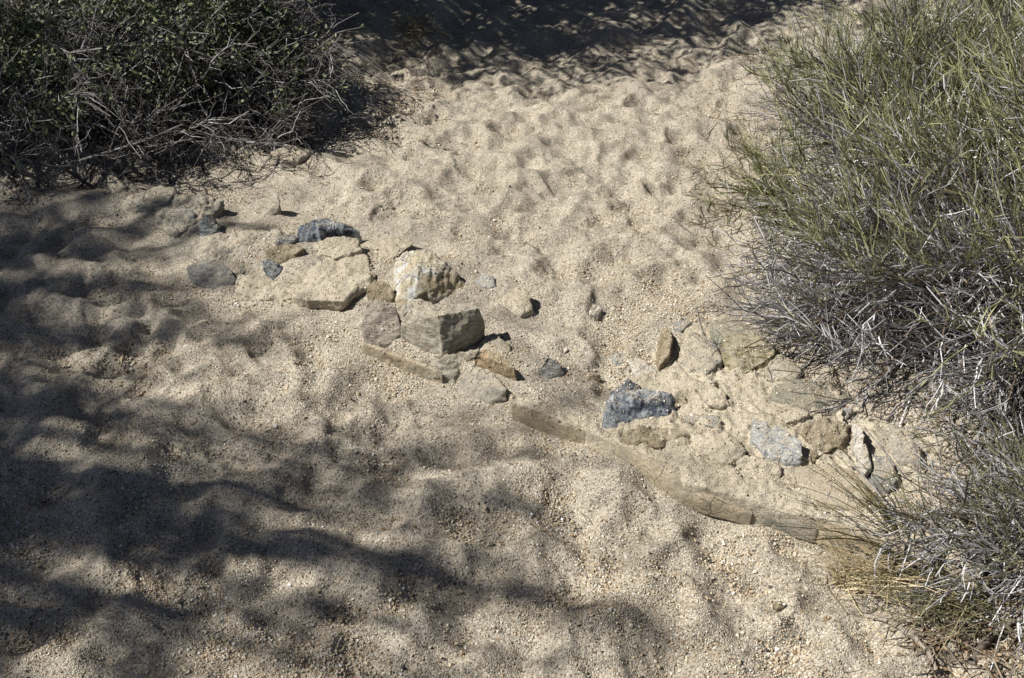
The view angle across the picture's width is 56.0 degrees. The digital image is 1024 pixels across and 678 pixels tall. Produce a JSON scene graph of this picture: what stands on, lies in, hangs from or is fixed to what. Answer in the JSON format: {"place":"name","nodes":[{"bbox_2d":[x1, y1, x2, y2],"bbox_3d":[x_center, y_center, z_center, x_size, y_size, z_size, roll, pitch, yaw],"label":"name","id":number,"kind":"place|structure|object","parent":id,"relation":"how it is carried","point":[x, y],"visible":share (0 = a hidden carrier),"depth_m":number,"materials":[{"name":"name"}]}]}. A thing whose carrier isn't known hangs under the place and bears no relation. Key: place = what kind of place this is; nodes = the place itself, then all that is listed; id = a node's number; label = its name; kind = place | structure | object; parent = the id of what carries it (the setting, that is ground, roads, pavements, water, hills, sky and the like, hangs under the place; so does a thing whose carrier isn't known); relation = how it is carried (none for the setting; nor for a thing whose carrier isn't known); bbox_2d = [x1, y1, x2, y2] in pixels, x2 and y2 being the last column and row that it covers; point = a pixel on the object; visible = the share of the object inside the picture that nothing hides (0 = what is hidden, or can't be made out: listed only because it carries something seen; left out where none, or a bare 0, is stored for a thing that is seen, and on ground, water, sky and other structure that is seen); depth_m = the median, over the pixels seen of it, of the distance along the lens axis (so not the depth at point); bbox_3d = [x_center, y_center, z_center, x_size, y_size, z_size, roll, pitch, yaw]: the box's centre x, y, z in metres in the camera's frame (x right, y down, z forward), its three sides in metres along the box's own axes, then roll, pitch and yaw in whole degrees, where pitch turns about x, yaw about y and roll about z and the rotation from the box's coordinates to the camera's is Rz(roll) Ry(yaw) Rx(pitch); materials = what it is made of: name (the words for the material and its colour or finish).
{"place":"outdoors","nodes":[
{"label":"outdoors","id":0,"kind":"place"},
{"bbox_2d":[0,0,1023,677],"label":"ground","id":1,"kind":"structure","parent":0,"point":[612,500],"depth_m":3.21,"materials":[{"name":"beige sand"}]},
{"bbox_2d":[100,206,123,226],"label":"mortar lump","id":2,"kind":"object","parent":1,"relation":"on","point":[105,221],"visible":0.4,"depth_m":4.19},
{"bbox_2d":[106,174,126,192],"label":"stone","id":3,"kind":"object","parent":1,"relation":"on","point":[119,188],"visible":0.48,"depth_m":4.37,"materials":[{"name":"beige stone"}]},
{"bbox_2d":[0,0,278,212],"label":"scrub oak","id":4,"kind":"object","parent":1,"relation":"on","point":[23,49],"visible":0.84,"depth_m":4.49,"materials":[{"name":"green plant"}]},
{"bbox_2d":[121,186,179,212],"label":"stone","id":5,"kind":"object","parent":1,"relation":"on","point":[135,206],"visible":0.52,"depth_m":4.19,"materials":[{"name":"beige stone"}]},
{"bbox_2d":[12,0,351,31],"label":"scrub oak","id":6,"kind":"object","parent":1,"relation":"on","point":[297,6],"visible":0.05,"depth_m":5.83,"materials":[{"name":"green plant"}]},
{"bbox_2d":[167,207,197,227],"bbox_3d":[-1.428,-0.479,4.119,0.221,0.129,0.131,17,38,22],"label":"mortar lump","id":7,"kind":"object","parent":1,"relation":"on","point":[192,216],"visible":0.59,"depth_m":4.09,"materials":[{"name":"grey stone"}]},
{"bbox_2d":[0,0,376,192],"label":"dead scrub","id":8,"kind":"object","parent":1,"relation":"on","point":[158,128],"visible":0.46,"depth_m":4.61,"materials":[{"name":"grey plant"}]},
{"bbox_2d":[154,193,224,238],"bbox_3d":[-1.413,-0.508,4.146,0.313,0.146,0.303,0,35,0],"label":"mortar lump","id":9,"kind":"object","parent":1,"relation":"on","point":[160,220],"visible":0.59,"depth_m":4.16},
{"bbox_2d":[14,1,380,146],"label":"leaf litter","id":10,"kind":"object","parent":1,"relation":"on","point":[300,55],"visible":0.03,"depth_m":5.91,"materials":[{"name":"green plant"}]},
{"bbox_2d":[186,230,229,261],"bbox_3d":[-1.290,-0.360,3.990,0.331,0.140,0.194,13,37,18],"label":"mortar lump","id":11,"kind":"object","parent":1,"relation":"on","point":[209,248],"visible":0.5,"depth_m":3.94,"materials":[{"name":"beige sand"}]},
{"bbox_2d":[198,214,221,236],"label":"stone","id":12,"kind":"object","parent":11,"relation":"on","point":[204,227],"visible":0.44,"depth_m":3.99,"materials":[{"name":"grey stone"}]},
{"bbox_2d":[27,0,389,164],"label":"scrub oak","id":13,"kind":"object","parent":1,"relation":"on","point":[275,15],"visible":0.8,"depth_m":4.70,"materials":[{"name":"green plant"}]},
{"bbox_2d":[186,261,235,288],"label":"stone","id":14,"kind":"object","parent":1,"relation":"on","point":[195,278],"visible":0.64,"depth_m":3.80,"materials":[{"name":"grey stone"}]},
{"bbox_2d":[92,0,382,147],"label":"fallen twigs","id":15,"kind":"object","parent":1,"relation":"on","point":[303,57],"visible":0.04,"depth_m":5.76,"materials":[{"name":"brown wood"}]},
{"bbox_2d":[225,142,262,158],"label":"stone","id":16,"kind":"object","parent":1,"relation":"on","point":[255,151],"visible":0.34,"depth_m":4.71,"materials":[{"name":"beige stone"}]},
{"bbox_2d":[216,229,283,275],"bbox_3d":[-1.100,-0.348,3.952,0.280,0.171,0.298,27,43,33],"label":"mortar lump","id":17,"kind":"object","parent":1,"relation":"on","point":[229,245],"visible":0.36,"depth_m":3.92,"materials":[{"name":"beige sand"}]},
{"bbox_2d":[245,257,262,274],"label":"mortar lump","id":18,"kind":"object","parent":17,"relation":"on","point":[257,265],"visible":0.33,"depth_m":3.83,"materials":[{"name":"beige sand"}]},
{"bbox_2d":[235,274,291,301],"bbox_3d":[-0.961,-0.168,3.746,0.316,0.125,0.121,12,37,17],"label":"mortar lump","id":19,"kind":"object","parent":1,"relation":"on","point":[250,292],"visible":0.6,"depth_m":3.72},
{"bbox_2d":[256,194,280,215],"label":"stone","id":20,"kind":"object","parent":1,"relation":"on","point":[269,209],"visible":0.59,"depth_m":4.21,"materials":[{"name":"beige stone"}]},
{"bbox_2d":[262,259,282,279],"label":"stone","id":21,"kind":"object","parent":1,"relation":"on","point":[272,273],"visible":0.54,"depth_m":3.77,"materials":[{"name":"grey stone"}]},
{"bbox_2d":[266,244,303,263],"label":"stone","id":22,"kind":"object","parent":1,"relation":"on","point":[280,257],"visible":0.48,"depth_m":3.79,"materials":[{"name":"beige stone"}]},
{"bbox_2d":[275,234,298,245],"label":"stone","id":23,"kind":"object","parent":1,"relation":"on","point":[294,240],"visible":0.33,"depth_m":3.84,"materials":[{"name":"grey stone"}]},
{"bbox_2d":[270,144,311,167],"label":"stone","id":24,"kind":"object","parent":1,"relation":"on","point":[300,158],"visible":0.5,"depth_m":4.66,"materials":[{"name":"beige stone"}]},
{"bbox_2d":[297,218,361,243],"bbox_3d":[-0.741,-0.405,3.908,0.268,0.166,0.082,0,35,0],"label":"stone","id":25,"kind":"object","parent":1,"relation":"on","point":[313,232],"visible":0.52,"depth_m":3.88,"materials":[{"name":"grey stone"}]},
{"bbox_2d":[285,250,375,310],"bbox_3d":[-0.714,-0.211,3.776,0.435,0.195,0.354,28,44,34],"label":"stone","id":26,"kind":"object","parent":1,"relation":"on","point":[316,301],"visible":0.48,"depth_m":3.67,"materials":[{"name":"beige stone"}]},
{"bbox_2d":[313,236,362,259],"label":"rock","id":27,"kind":"object","parent":1,"relation":"on","point":[342,241],"visible":0.49,"depth_m":3.81,"materials":[{"name":"beige stone"}]},
{"bbox_2d":[240,57,438,167],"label":"leaf litter","id":28,"kind":"object","parent":1,"relation":"on","point":[360,106],"visible":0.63,"depth_m":5.20,"materials":[{"name":"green plant"}]},
{"bbox_2d":[242,55,445,167],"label":"fallen twigs","id":29,"kind":"object","parent":1,"relation":"on","point":[415,92],"visible":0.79,"depth_m":5.23,"materials":[{"name":"brown wood"}]},
{"bbox_2d":[361,299,401,347],"bbox_3d":[-0.449,-0.030,3.432,0.184,0.194,0.123,0,35,0],"label":"stone","id":30,"kind":"object","parent":1,"relation":"on","point":[386,336],"visible":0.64,"depth_m":3.40,"materials":[{"name":"grey stone"}]},
{"bbox_2d":[367,280,396,302],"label":"stone","id":31,"kind":"object","parent":1,"relation":"on","point":[382,292],"visible":0.5,"depth_m":3.58,"materials":[{"name":"beige stone"}]},
{"bbox_2d":[360,238,413,258],"bbox_3d":[-0.548,-0.337,3.925,0.258,0.131,0.205,18,39,24],"label":"mortar lump","id":32,"kind":"object","parent":1,"relation":"on","point":[389,244],"visible":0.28,"depth_m":3.89,"materials":[{"name":"beige sand"}]},
{"bbox_2d":[362,343,442,383],"bbox_3d":[-0.383,0.100,3.356,0.361,0.114,0.031,19,39,25],"label":"stone","id":33,"kind":"object","parent":1,"relation":"on","point":[400,362],"visible":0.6,"depth_m":3.33,"materials":[{"name":"beige stone"}]},
{"bbox_2d":[401,299,433,314],"bbox_3d":[-0.339,-0.067,3.540,0.150,0.155,0.122,0,35,0],"label":"mortar lump","id":34,"kind":"object","parent":1,"relation":"on","point":[408,306],"visible":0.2,"depth_m":3.52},
{"bbox_2d":[380,1,459,60],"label":"grass tuft","id":35,"kind":"object","parent":1,"relation":"on","point":[422,26],"visible":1,"depth_m":5.98,"materials":[{"name":"plant"}]},
{"bbox_2d":[392,250,464,304],"bbox_3d":[-0.330,-0.217,3.661,0.281,0.222,0.276,-13,37,-17],"label":"stone","id":36,"kind":"object","parent":1,"relation":"on","point":[440,284],"visible":0.69,"depth_m":3.57,"materials":[{"name":"stone"}]},
{"bbox_2d":[401,302,484,354],"bbox_3d":[-0.247,-0.007,3.332,0.299,0.225,0.142,4,35,5],"label":"stone","id":37,"kind":"object","parent":1,"relation":"on","point":[450,332],"visible":0.8,"depth_m":3.30,"materials":[{"name":"grey stone"}]},
{"bbox_2d":[418,348,479,383],"bbox_3d":[-0.226,0.116,3.298,0.232,0.150,0.100,0,35,0],"label":"stone","id":38,"kind":"object","parent":1,"relation":"on","point":[447,368],"visible":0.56,"depth_m":3.27,"materials":[{"name":"beige stone"}]},
{"bbox_2d":[2,27,936,677],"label":"leaf crumbs","id":39,"kind":"object","parent":1,"relation":"on","point":[444,473],"visible":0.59,"depth_m":2.57,"materials":[{"name":"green plant"}]},
{"bbox_2d":[460,366,506,403],"bbox_3d":[-0.098,0.177,3.228,0.105,0.151,0.194,-21,40,-27],"label":"stone","id":40,"kind":"object","parent":1,"relation":"on","point":[488,393],"visible":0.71,"depth_m":3.20,"materials":[{"name":"beige stone"}]},
{"bbox_2d":[475,272,495,288],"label":"stone","id":41,"kind":"object","parent":1,"relation":"on","point":[490,285],"visible":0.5,"depth_m":3.62,"materials":[{"name":"grey stone"}]},
{"bbox_2d":[478,333,510,354],"bbox_3d":[-0.057,0.053,3.361,0.150,0.121,0.081,12,37,17],"label":"mortar lump","id":42,"kind":"object","parent":1,"relation":"on","point":[496,344],"visible":0.47,"depth_m":3.33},
{"bbox_2d":[474,349,516,380],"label":"stone","id":43,"kind":"object","parent":1,"relation":"on","point":[491,363],"visible":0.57,"depth_m":3.18,"materials":[{"name":"brown stone"}]},
{"bbox_2d":[73,15,933,677],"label":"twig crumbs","id":44,"kind":"object","parent":1,"relation":"on","point":[473,465],"visible":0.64,"depth_m":2.73,"materials":[{"name":"brown wood"}]},
{"bbox_2d":[501,287,533,317],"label":"stone","id":45,"kind":"object","parent":1,"relation":"on","point":[523,305],"visible":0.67,"depth_m":3.50,"materials":[{"name":"beige stone"}]},
{"bbox_2d":[103,144,986,654],"bbox_3d":[-0.467,0.050,3.288,3.850,0.272,2.016,24,42,31],"label":"loose grit","id":46,"kind":"object","parent":1,"relation":"on","point":[589,374],"visible":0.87,"depth_m":3.09,"materials":[{"name":"beige stone"}]},
{"bbox_2d":[540,358,564,378],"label":"stone","id":47,"kind":"object","parent":1,"relation":"on","point":[556,370],"visible":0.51,"depth_m":3.20,"materials":[{"name":"grey stone"}]},
{"bbox_2d":[588,372,600,382],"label":"stone","id":48,"kind":"object","parent":1,"relation":"on","point":[595,377],"visible":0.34,"depth_m":3.20,"materials":[{"name":"beige stone"}]},
{"bbox_2d":[589,305,600,320],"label":"stone","id":49,"kind":"object","parent":1,"relation":"on","point":[593,315],"visible":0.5,"depth_m":3.47,"materials":[{"name":"grey stone"}]},
{"bbox_2d":[611,352,624,365],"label":"stone","id":50,"kind":"object","parent":1,"relation":"on","point":[616,363],"visible":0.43,"depth_m":3.25,"materials":[{"name":"beige stone"}]},
{"bbox_2d":[627,358,655,377],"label":"stone","id":51,"kind":"object","parent":1,"relation":"on","point":[635,371],"visible":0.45,"depth_m":3.20,"materials":[{"name":"beige stone"}]},
{"bbox_2d":[680,35,790,312],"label":"leaf litter","id":52,"kind":"object","parent":1,"relation":"on","point":[741,162],"visible":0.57,"depth_m":4.55,"materials":[{"name":"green plant"}]},
{"bbox_2d":[672,25,808,290],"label":"fallen twigs","id":53,"kind":"object","parent":1,"relation":"on","point":[734,148],"visible":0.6,"depth_m":4.50,"materials":[{"name":"brown wood"}]},
{"bbox_2d":[509,319,985,589],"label":"stone wall","id":54,"kind":"structure","parent":1,"relation":"on","point":[709,498],"depth_m":2.83,"materials":[{"name":"beige stone"}]},
{"bbox_2d":[676,102,842,251],"bbox_3d":[1.013,-0.685,3.921,0.661,0.427,0.795,0,35,0],"label":"desert shrub","id":55,"kind":"object","parent":1,"relation":"on","point":[760,159],"visible":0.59,"depth_m":3.98,"materials":[{"name":"green plant"}]},
{"bbox_2d":[772,601,784,611],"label":"pebble","id":56,"kind":"object","parent":1,"relation":"on","point":[781,607],"visible":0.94,"depth_m":2.48,"materials":[{"name":"brown stone"}]},
{"bbox_2d":[745,447,910,552],"bbox_3d":[0.888,0.466,2.566,0.388,0.222,0.543,23,41,29],"label":"grass tuft","id":57,"kind":"object","parent":1,"relation":"on","point":[888,518],"visible":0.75,"depth_m":2.55,"materials":[{"name":"plant"}]},
{"bbox_2d":[733,507,932,624],"bbox_3d":[0.799,0.588,2.481,0.492,0.073,0.339,22,41,28],"label":"grass tuft","id":58,"kind":"object","parent":1,"relation":"on","point":[864,570],"visible":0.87,"depth_m":2.49,"materials":[{"name":"plant"}]},
{"bbox_2d":[648,0,1023,497],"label":"desert shrub","id":59,"kind":"object","parent":1,"relation":"on","point":[951,252],"visible":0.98,"depth_m":3.00,"materials":[{"name":"green plant"}]},
{"bbox_2d":[825,575,847,613],"bbox_3d":[0.842,0.667,2.503,0.010,0.025,0.134,-6,35,-8],"label":"dead stick","id":60,"kind":"object","parent":1,"relation":"on","point":[832,594],"visible":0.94,"depth_m":2.52,"materials":[{"name":"beige wood"}]},
{"bbox_2d":[847,589,885,641],"bbox_3d":[0.895,0.701,2.444,0.010,0.014,0.172,-10,36,-14],"label":"dead stick","id":61,"kind":"object","parent":1,"relation":"on","point":[858,609],"visible":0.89,"depth_m":2.45,"materials":[{"name":"wood"}]},
{"bbox_2d":[714,0,1023,238],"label":"desert shrub","id":62,"kind":"object","parent":1,"relation":"on","point":[922,35],"visible":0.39,"depth_m":3.86,"materials":[{"name":"green plant"}]},
{"bbox_2d":[812,524,944,612],"bbox_3d":[0.950,0.607,2.501,0.348,0.106,0.279,9,36,13],"label":"grass tuft","id":63,"kind":"object","parent":1,"relation":"on","point":[845,578],"visible":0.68,"depth_m":2.51,"materials":[{"name":"plant"}]},
{"bbox_2d":[867,595,899,621],"bbox_3d":[0.949,0.683,2.442,0.025,0.053,0.124,-9,36,-12],"label":"dead stick","id":64,"kind":"object","parent":1,"relation":"on","point":[880,604],"visible":0.8,"depth_m":2.47,"materials":[{"name":"brown wood"}]},
{"bbox_2d":[862,613,923,636],"bbox_3d":[0.943,0.713,2.392,0.147,0.050,0.026,25,42,31],"label":"dead stick","id":65,"kind":"object","parent":1,"relation":"on","point":[883,619],"visible":0.9,"depth_m":2.39,"materials":[{"name":"brown wood"}]},
{"bbox_2d":[896,651,903,656],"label":"pebble","id":66,"kind":"object","parent":1,"relation":"on","point":[898,654],"visible":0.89,"depth_m":2.32,"materials":[{"name":"brown stone"}]},
{"bbox_2d":[873,611,936,670],"bbox_3d":[0.969,0.732,2.362,0.027,0.045,0.197,-19,39,-25],"label":"dead stick","id":67,"kind":"object","parent":1,"relation":"on","point":[918,641],"visible":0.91,"depth_m":2.34,"materials":[{"name":"brown wood"}]},
{"bbox_2d":[809,352,1023,677],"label":"desert shrub","id":68,"kind":"object","parent":1,"relation":"on","point":[1014,516],"visible":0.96,"depth_m":2.46,"materials":[{"name":"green plant"}]},
{"bbox_2d":[828,535,1023,657],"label":"grass tuft","id":69,"kind":"object","parent":1,"relation":"on","point":[970,609],"visible":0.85,"depth_m":2.41,"materials":[{"name":"beige plant"}]},
{"bbox_2d":[847,529,1023,677],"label":"leaf litter","id":70,"kind":"object","parent":1,"relation":"on","point":[962,648],"visible":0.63,"depth_m":2.35,"materials":[{"name":"brown plant"}]},
{"bbox_2d":[853,0,1023,102],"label":"desert shrub","id":71,"kind":"object","parent":1,"relation":"on","point":[964,1],"visible":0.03,"depth_m":4.05,"materials":[{"name":"green plant"}]},
{"bbox_2d":[856,351,1022,486],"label":"fallen twigs","id":72,"kind":"object","parent":1,"relation":"on","point":[974,446],"visible":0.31,"depth_m":2.89,"materials":[{"name":"wood"}]},
{"bbox_2d":[858,510,1023,677],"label":"fallen twigs","id":73,"kind":"object","parent":1,"relation":"on","point":[979,655],"visible":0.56,"depth_m":2.35,"materials":[{"name":"grey wood"}]},
{"bbox_2d":[887,358,1023,474],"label":"leaf litter","id":74,"kind":"object","parent":1,"relation":"on","point":[928,374],"visible":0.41,"depth_m":2.89,"materials":[{"name":"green plant"}]},
{"bbox_2d":[936,2,1023,163],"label":"desert shrub","id":75,"kind":"object","parent":1,"relation":"on","point":[953,59],"visible":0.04,"depth_m":3.53,"materials":[{"name":"green plant"}]},
{"bbox_2d":[968,616,1022,663],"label":"dead stick","id":76,"kind":"object","parent":1,"relation":"on","point":[982,645],"visible":0.73,"depth_m":2.37,"materials":[{"name":"brown wood"}]}
]}

